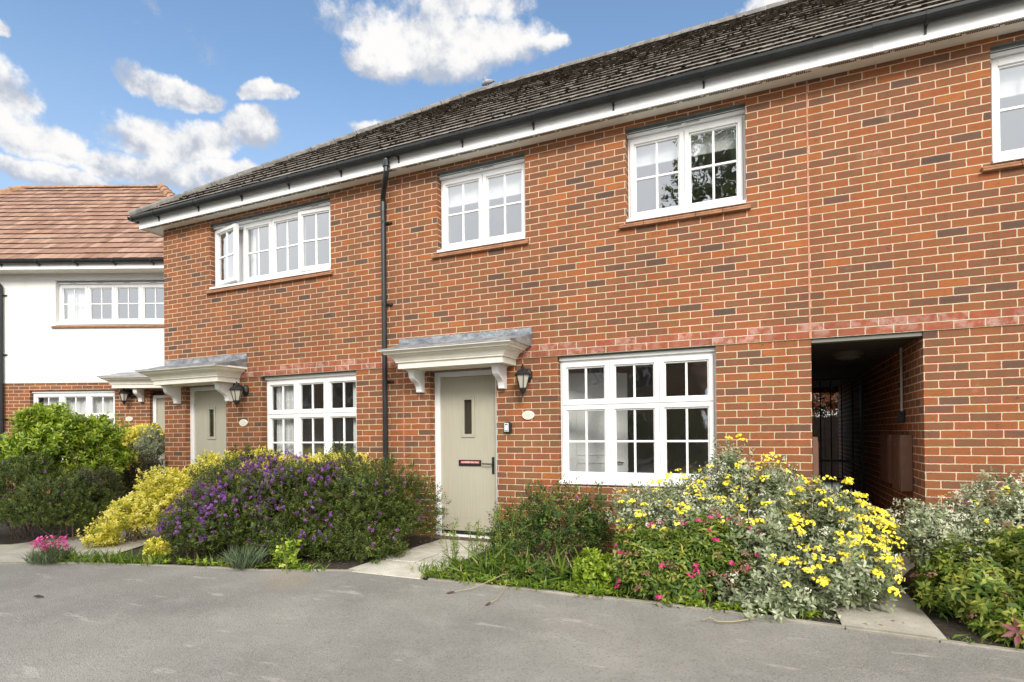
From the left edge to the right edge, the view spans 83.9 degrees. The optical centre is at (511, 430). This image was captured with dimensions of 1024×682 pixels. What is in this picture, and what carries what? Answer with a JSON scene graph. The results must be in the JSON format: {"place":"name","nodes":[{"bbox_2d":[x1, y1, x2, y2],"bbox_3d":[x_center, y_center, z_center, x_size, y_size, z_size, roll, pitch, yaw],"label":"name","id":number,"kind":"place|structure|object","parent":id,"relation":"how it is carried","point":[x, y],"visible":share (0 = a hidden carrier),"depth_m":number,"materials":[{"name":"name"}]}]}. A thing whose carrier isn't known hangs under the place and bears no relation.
{"place":"outdoors","nodes":[
{"label":"outdoors","id":0,"kind":"place"},
{"bbox_2d":[0,522,227,561],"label":"path","id":1,"kind":"structure","parent":0,"point":[10,552],"depth_m":6.78,"materials":[{"name":"concrete"}]},
{"bbox_2d":[0,0,836,416],"label":"sky","id":2,"kind":"structure","parent":0,"point":[181,95],"materials":[{"name":"blue"}]},
{"bbox_2d":[350,539,491,579],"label":"path","id":3,"kind":"structure","parent":0,"point":[396,566],"depth_m":5.92,"materials":[{"name":"beige concrete"}]},
{"bbox_2d":[429,535,489,541],"bbox_3d":[-0.603,1.354,7.084,0.880,0.030,0.200,-1,0,24],"label":"doorstep","id":4,"kind":"object","parent":3,"relation":"on","point":[447,537],"visible":0.48,"depth_m":7.10,"materials":[{"name":"grey concrete"}]},
{"bbox_2d":[0,564,1023,681],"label":"road","id":5,"kind":"structure","parent":0,"point":[90,623],"depth_m":3.65,"materials":[{"name":"grey asphalt"}]},
{"bbox_2d":[447,573,513,593],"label":"dry stalk","id":6,"kind":"object","parent":5,"relation":"on","point":[475,586],"visible":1,"depth_m":4.73,"materials":[{"name":"beige plant"}]},
{"bbox_2d":[485,580,509,605],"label":"dry stalk","id":7,"kind":"object","parent":5,"relation":"on","point":[488,603],"visible":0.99,"depth_m":4.46,"materials":[{"name":"beige plant"}]},
{"bbox_2d":[0,562,1023,653],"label":"kerb","id":8,"kind":"structure","parent":5,"relation":"on","point":[875,631],"depth_m":4.28,"materials":[{"name":"grey concrete"}]},
{"bbox_2d":[123,558,1012,643],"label":"weeds","id":9,"kind":"object","parent":8,"relation":"on","point":[719,604],"visible":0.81,"depth_m":4.71,"materials":[{"name":"green plant"}]},
{"bbox_2d":[702,613,757,622],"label":"dry stalk","id":10,"kind":"object","parent":5,"relation":"on","point":[730,621],"visible":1,"depth_m":3.87,"materials":[{"name":"beige plant"}]},
{"bbox_2d":[0,502,1023,649],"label":"flower bed","id":11,"kind":"object","parent":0,"point":[951,628],"visible":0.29,"depth_m":5.78,"materials":[{"name":"soil"}]},
{"bbox_2d":[17,534,78,564],"bbox_3d":[-4.848,1.230,5.984,0.523,0.295,0.543,-1,0,24],"label":"dianthus","id":12,"kind":"object","parent":11,"relation":"on","point":[45,557],"visible":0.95,"depth_m":5.92,"materials":[{"name":"pink plant"}]},
{"bbox_2d":[0,450,116,539],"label":"hebe shrub","id":13,"kind":"object","parent":11,"relation":"on","point":[12,504],"visible":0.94,"depth_m":7.17,"materials":[{"name":"green plant"}]},
{"bbox_2d":[0,401,142,529],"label":"laurel shrub","id":14,"kind":"object","parent":11,"relation":"on","point":[62,437],"visible":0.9,"depth_m":8.15,"materials":[{"name":"green plant"}]},
{"bbox_2d":[49,464,128,535],"bbox_3d":[-5.688,0.929,7.639,0.859,0.975,0.908,0,0,-17],"label":"olive shrub","id":15,"kind":"object","parent":11,"relation":"on","point":[97,477],"visible":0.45,"depth_m":7.60,"materials":[{"name":"green plant"}]},
{"bbox_2d":[100,441,167,520],"bbox_3d":[-6.096,0.816,9.220,1.100,1.354,1.904,0,0,-25],"label":"dark shrub","id":16,"kind":"object","parent":11,"relation":"on","point":[129,476],"visible":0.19,"depth_m":9.01,"materials":[{"name":"green plant"}]},
{"bbox_2d":[117,422,164,475],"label":"golden shrub","id":17,"kind":"object","parent":11,"relation":"on","point":[132,435],"visible":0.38,"depth_m":10.26,"materials":[{"name":"yellow plant"}]},
{"bbox_2d":[132,423,164,475],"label":"grey shrub","id":18,"kind":"object","parent":11,"relation":"on","point":[154,441],"visible":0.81,"depth_m":9.91,"materials":[{"name":"plant"}]},
{"bbox_2d":[142,536,172,557],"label":"golden sprig","id":19,"kind":"object","parent":11,"relation":"on","point":[153,547],"visible":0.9,"depth_m":5.95,"materials":[{"name":"yellow plant"}]},
{"bbox_2d":[75,445,378,548],"bbox_3d":[-3.490,0.805,7.598,3.493,1.233,1.587,-1,0,-8],"label":"golden shrub","id":20,"kind":"object","parent":11,"relation":"on","point":[134,515],"visible":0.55,"depth_m":7.21,"materials":[{"name":"yellow plant"}]},
{"bbox_2d":[215,541,271,569],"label":"lavender","id":21,"kind":"object","parent":11,"relation":"on","point":[244,560],"visible":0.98,"depth_m":5.55,"materials":[{"name":"green plant"}]},
{"bbox_2d":[271,537,301,573],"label":"leafy seedling","id":22,"kind":"object","parent":11,"relation":"on","point":[292,557],"visible":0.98,"depth_m":5.57,"materials":[{"name":"green plant"}]},
{"bbox_2d":[155,438,451,564],"bbox_3d":[-2.391,0.764,6.443,3.280,1.349,1.580,-1,0,5],"label":"hebe shrub","id":23,"kind":"object","parent":11,"relation":"on","point":[380,509],"visible":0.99,"depth_m":6.12,"materials":[{"name":"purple plant"}]},
{"bbox_2d":[434,518,460,570],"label":"tall weed","id":24,"kind":"object","parent":11,"relation":"on","point":[453,533],"visible":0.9,"depth_m":5.42,"materials":[{"name":"green plant"}]},
{"bbox_2d":[464,521,487,569],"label":"tall weed","id":25,"kind":"object","parent":11,"relation":"on","point":[475,541],"visible":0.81,"depth_m":5.42,"materials":[{"name":"green plant"}]},
{"bbox_2d":[493,502,516,570],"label":"tall weed","id":26,"kind":"object","parent":11,"relation":"on","point":[499,536],"visible":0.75,"depth_m":5.37,"materials":[{"name":"green plant"}]},
{"bbox_2d":[78,540,970,681],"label":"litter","id":27,"kind":"object","parent":11,"relation":"on","point":[594,598],"visible":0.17,"depth_m":4.45,"materials":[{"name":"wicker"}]},
{"bbox_2d":[35,537,1023,649],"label":"grass","id":28,"kind":"structure","parent":11,"relation":"on","point":[118,558],"depth_m":5.11,"materials":[{"name":"green plant"}]},
{"bbox_2d":[471,474,622,584],"bbox_3d":[0.360,0.946,5.619,1.465,1.008,1.608,-1,0,24],"label":"straggly shrub","id":29,"kind":"object","parent":11,"relation":"on","point":[592,520],"visible":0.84,"depth_m":5.62,"materials":[{"name":"green plant"}]},
{"bbox_2d":[571,547,618,592],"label":"green shrub","id":30,"kind":"object","parent":11,"relation":"on","point":[598,563],"visible":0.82,"depth_m":4.71,"materials":[{"name":"green plant"}]},
{"bbox_2d":[600,507,762,607],"bbox_3d":[1.388,1.048,4.679,1.356,0.831,1.106,-1,0,24],"label":"spiraea shrub","id":31,"kind":"object","parent":11,"relation":"on","point":[682,566],"visible":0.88,"depth_m":4.43,"materials":[{"name":"green plant"}]},
{"bbox_2d":[602,434,808,538],"bbox_3d":[1.753,0.678,5.220,1.820,1.301,1.484,-1,0,24],"label":"silver shrub","id":32,"kind":"object","parent":11,"relation":"on","point":[732,476],"visible":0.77,"depth_m":5.25,"materials":[{"name":"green plant"}]},
{"bbox_2d":[712,474,909,622],"bbox_3d":[2.208,0.869,4.603,1.740,1.046,1.854,-1,0,24],"label":"silver shrub","id":33,"kind":"object","parent":11,"relation":"on","point":[849,537],"visible":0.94,"depth_m":4.27,"materials":[{"name":"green plant"}]},
{"bbox_2d":[877,466,1023,571],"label":"silver shrub","id":34,"kind":"object","parent":11,"relation":"on","point":[937,520],"visible":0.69,"depth_m":4.33,"materials":[{"name":"green plant"}]},
{"bbox_2d":[908,521,1023,647],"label":"spiraea shrub","id":35,"kind":"object","parent":11,"relation":"on","point":[987,596],"visible":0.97,"depth_m":3.79,"materials":[{"name":"green plant"}]},
{"bbox_2d":[1000,615,1023,645],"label":"red sprig","id":36,"kind":"object","parent":11,"relation":"on","point":[1013,632],"visible":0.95,"depth_m":3.39,"materials":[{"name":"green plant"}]},
{"bbox_2d":[825,484,839,493],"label":"patio","id":37,"kind":"structure","parent":0,"point":[834,488],"depth_m":13.24,"materials":[{"name":"concrete"}]},
{"bbox_2d":[812,417,838,482],"bbox_3d":[7.311,0.447,13.902,5.500,1.700,0.140,-1,0,24],"label":"garden fence","id":38,"kind":"object","parent":37,"relation":"on","point":[826,439],"visible":0.02,"depth_m":13.70,"materials":[{"name":"brown wood"}]},
{"bbox_2d":[813,484,947,639],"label":"path","id":39,"kind":"structure","parent":0,"point":[917,621],"depth_m":3.96,"materials":[{"name":"concrete"}]},
{"label":"ground","id":40,"kind":"structure","parent":0,"visible":0},
{"bbox_2d":[0,184,174,498],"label":"rendered house","id":41,"kind":"structure","parent":40,"relation":"on","point":[81,299],"depth_m":12.11,"materials":[{"name":"white paint"}]},
{"bbox_2d":[31,390,114,423],"bbox_3d":[-9.344,-0.107,12.175,1.803,1.516,0.212,-1,0,0],"label":"window","id":42,"kind":"structure","parent":41,"relation":"in","point":[61,394],"depth_m":12.18,"materials":[{"name":"white plastic"}]},
{"bbox_2d":[55,280,163,324],"bbox_3d":[-8.515,-2.735,12.189,2.373,0.946,0.212,-1,0,0],"label":"window","id":43,"kind":"structure","parent":41,"relation":"in","point":[141,285],"depth_m":12.19,"materials":[{"name":"white plastic"}]},
{"bbox_2d":[119,389,131,404],"bbox_3d":[-8.123,-0.722,11.960,0.224,0.390,0.269,-1,0,0],"label":"wall lantern","id":44,"kind":"object","parent":41,"relation":"attached to","point":[125,394],"depth_m":11.89,"materials":[{"name":"black paint"}]},
{"bbox_2d":[157,398,164,473],"bbox_3d":[-7.222,0.350,12.238,0.772,2.095,0.062,-1,0,0],"label":"door","id":45,"kind":"structure","parent":41,"relation":"in","point":[160,402],"depth_m":12.22,"materials":[{"name":"green paint"}]},
{"bbox_2d":[127,78,515,533],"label":"terraced house","id":46,"kind":"structure","parent":40,"relation":"on","point":[283,288],"depth_m":8.47,"materials":[{"name":"brick"}]},
{"bbox_2d":[195,391,225,507],"bbox_3d":[-4.776,0.359,9.091,0.772,1.995,0.066,-1,0,24],"label":"door","id":47,"kind":"structure","parent":46,"relation":"in","point":[210,406],"depth_m":9.10,"materials":[{"name":"beige paint"}]},
{"bbox_2d":[229,381,248,406],"bbox_3d":[-4.069,-0.541,8.485,0.224,0.390,0.269,-1,0,24],"label":"wall lantern","id":48,"kind":"object","parent":46,"relation":"attached to","point":[237,390],"depth_m":8.42,"materials":[{"name":"black paint"}]},
{"bbox_2d":[239,419,247,425],"bbox_3d":[-4.065,-0.122,8.619,0.160,0.104,0.020,-1,0,24],"label":"house plaque","id":49,"kind":"object","parent":46,"relation":"attached to","point":[243,422],"visible":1,"depth_m":8.60,"materials":[{"name":"white ceramic"}]},
{"bbox_2d":[209,199,330,289],"bbox_3d":[-3.605,-2.738,8.506,2.408,1.026,0.236,-1,0,24],"label":"window","id":50,"kind":"structure","parent":46,"relation":"in","point":[299,213],"depth_m":8.52,"materials":[{"name":"white plastic"}]},
{"bbox_2d":[264,371,356,476],"bbox_3d":[-2.890,-0.083,8.198,1.762,1.470,0.212,-1,0,24],"label":"window","id":51,"kind":"structure","parent":46,"relation":"in","point":[328,412],"depth_m":8.23,"materials":[{"name":"white plastic"}]},
{"bbox_2d":[482,77,494,85],"bbox_3d":[-0.471,-6.964,11.347,0.307,0.199,0.118,-1,0,24],"label":"bird","id":52,"kind":"object","parent":46,"relation":"on","point":[486,82],"visible":0.94,"depth_m":11.32},
{"bbox_2d":[377,0,811,551],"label":"terraced house","id":53,"kind":"structure","parent":40,"relation":"on","point":[610,249],"depth_m":6.50,"materials":[{"name":"brick"}]},
{"bbox_2d":[441,375,496,535],"bbox_3d":[-0.556,0.307,7.220,0.792,1.995,0.116,-1,0,24],"label":"door","id":54,"kind":"structure","parent":53,"relation":"in","point":[468,411],"depth_m":7.23,"materials":[{"name":"beige paint"}]},
{"bbox_2d":[437,155,525,252],"bbox_3d":[-0.365,-2.778,7.074,1.213,1.026,0.212,-1,0,24],"label":"window","id":55,"kind":"structure","parent":53,"relation":"in","point":[481,174],"depth_m":7.07,"materials":[{"name":"white plastic"}]},
{"bbox_2d":[504,422,511,432],"bbox_3d":[-0.052,-0.044,6.807,0.088,0.129,0.058,-1,0,24],"label":"doorbell","id":56,"kind":"object","parent":53,"relation":"attached to","point":[507,427],"visible":1,"depth_m":6.78,"materials":[{"name":"black paint"}]},
{"bbox_2d":[514,364,532,396],"bbox_3d":[0.138,-0.583,6.608,0.224,0.390,0.269,-1,0,24],"label":"wall lantern","id":57,"kind":"object","parent":53,"relation":"attached to","point":[524,376],"depth_m":6.53,"materials":[{"name":"black paint"}]},
{"bbox_2d":[522,411,534,419],"bbox_3d":[0.192,-0.185,6.720,0.152,0.104,0.020,-1,0,24],"label":"house plaque","id":58,"kind":"object","parent":53,"relation":"attached to","point":[528,415],"visible":1,"depth_m":6.71,"materials":[{"name":"white ceramic"}]},
{"bbox_2d":[569,373,627,471],"bbox_3d":[1.057,0.273,7.064,0.760,1.980,0.048,-1,0,-1],"label":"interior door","id":59,"kind":"structure","parent":53,"relation":"in","point":[595,381],"depth_m":7.05,"materials":[{"name":"white wood"}]},
{"bbox_2d":[559,346,716,487],"bbox_3d":[1.353,-0.135,6.297,1.725,1.470,0.197,-1,0,24],"label":"window","id":60,"kind":"structure","parent":53,"relation":"in","point":[659,402],"depth_m":6.29,"materials":[{"name":"white plastic"}]},
{"bbox_2d":[626,105,745,222],"bbox_3d":[1.842,-2.805,6.089,1.218,1.026,0.212,-1,0,24],"label":"window","id":61,"kind":"structure","parent":53,"relation":"in","point":[682,130],"depth_m":6.08,"materials":[{"name":"white plastic"}]},
{"bbox_2d":[812,392,838,416],"bbox_3d":[8.065,-0.567,15.182,2.657,3.937,1.884,-1,0,24],"label":"garden tree","id":62,"kind":"object","parent":40,"relation":"on","point":[825,402],"visible":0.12,"depth_m":14.61,"materials":[{"name":"brown plant"}]},
{"bbox_2d":[788,0,1023,573],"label":"terraced house","id":63,"kind":"structure","parent":40,"relation":"on","point":[916,157],"depth_m":5.15,"materials":[{"name":"brick"}]},
{"bbox_2d":[812,437,818,488],"bbox_3d":[3.057,0.324,5.759,0.062,0.525,0.440,-1,0,24],"label":"meter box","id":64,"kind":"object","parent":63,"relation":"attached to","point":[815,455],"visible":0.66,"depth_m":5.56,"materials":[{"name":"brown plastic"}]},
{"bbox_2d":[812,377,864,512],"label":"passage gate","id":65,"kind":"structure","parent":63,"relation":"attached to","point":[861,479],"depth_m":8.14,"materials":[{"name":"black metal"}]},
{"bbox_2d":[832,350,863,359],"bbox_3d":[3.725,-0.831,6.316,0.300,0.082,0.300,-1,0,24],"label":"ceiling lamp","id":66,"kind":"object","parent":63,"relation":"attached to","point":[848,355],"visible":1,"depth_m":6.22,"materials":[{"name":"grey"}]},
{"bbox_2d":[880,434,898,483],"bbox_3d":[4.211,0.303,6.361,0.110,0.530,0.500,-1,0,24],"label":"meter box","id":67,"kind":"object","parent":63,"relation":"attached to","point":[886,457],"visible":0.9,"depth_m":6.25,"materials":[{"name":"brown plastic"}]},
{"bbox_2d":[880,438,888,479],"bbox_3d":[4.166,0.303,6.381,0.011,0.450,0.440,-1,0,24],"label":"door","id":68,"kind":"structure","parent":67,"relation":"in","point":[883,441],"depth_m":6.36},
{"bbox_2d":[897,348,904,421],"bbox_3d":[4.024,-0.474,5.898,0.057,0.773,0.090,-1,0,24],"label":"cable conduit","id":69,"kind":"object","parent":63,"relation":"attached to","point":[901,415],"visible":1,"depth_m":5.88,"materials":[{"name":"brown"}]},
{"bbox_2d":[892,435,912,491],"bbox_3d":[3.944,0.320,5.768,0.116,0.555,0.420,-1,0,24],"label":"meter box","id":70,"kind":"object","parent":63,"relation":"attached to","point":[902,463],"visible":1,"depth_m":5.59,"materials":[{"name":"brown plastic"}]},
{"bbox_2d":[892,439,899,486],"bbox_3d":[3.897,0.320,5.789,0.011,0.475,0.360,-1,0,24],"label":"door","id":71,"kind":"structure","parent":70,"relation":"in","point":[895,442],"depth_m":5.75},
{"bbox_2d":[990,42,1023,163],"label":"window","id":72,"kind":"structure","parent":63,"relation":"in","point":[1010,56],"depth_m":5.00,"materials":[{"name":"white plastic"}]}
]}

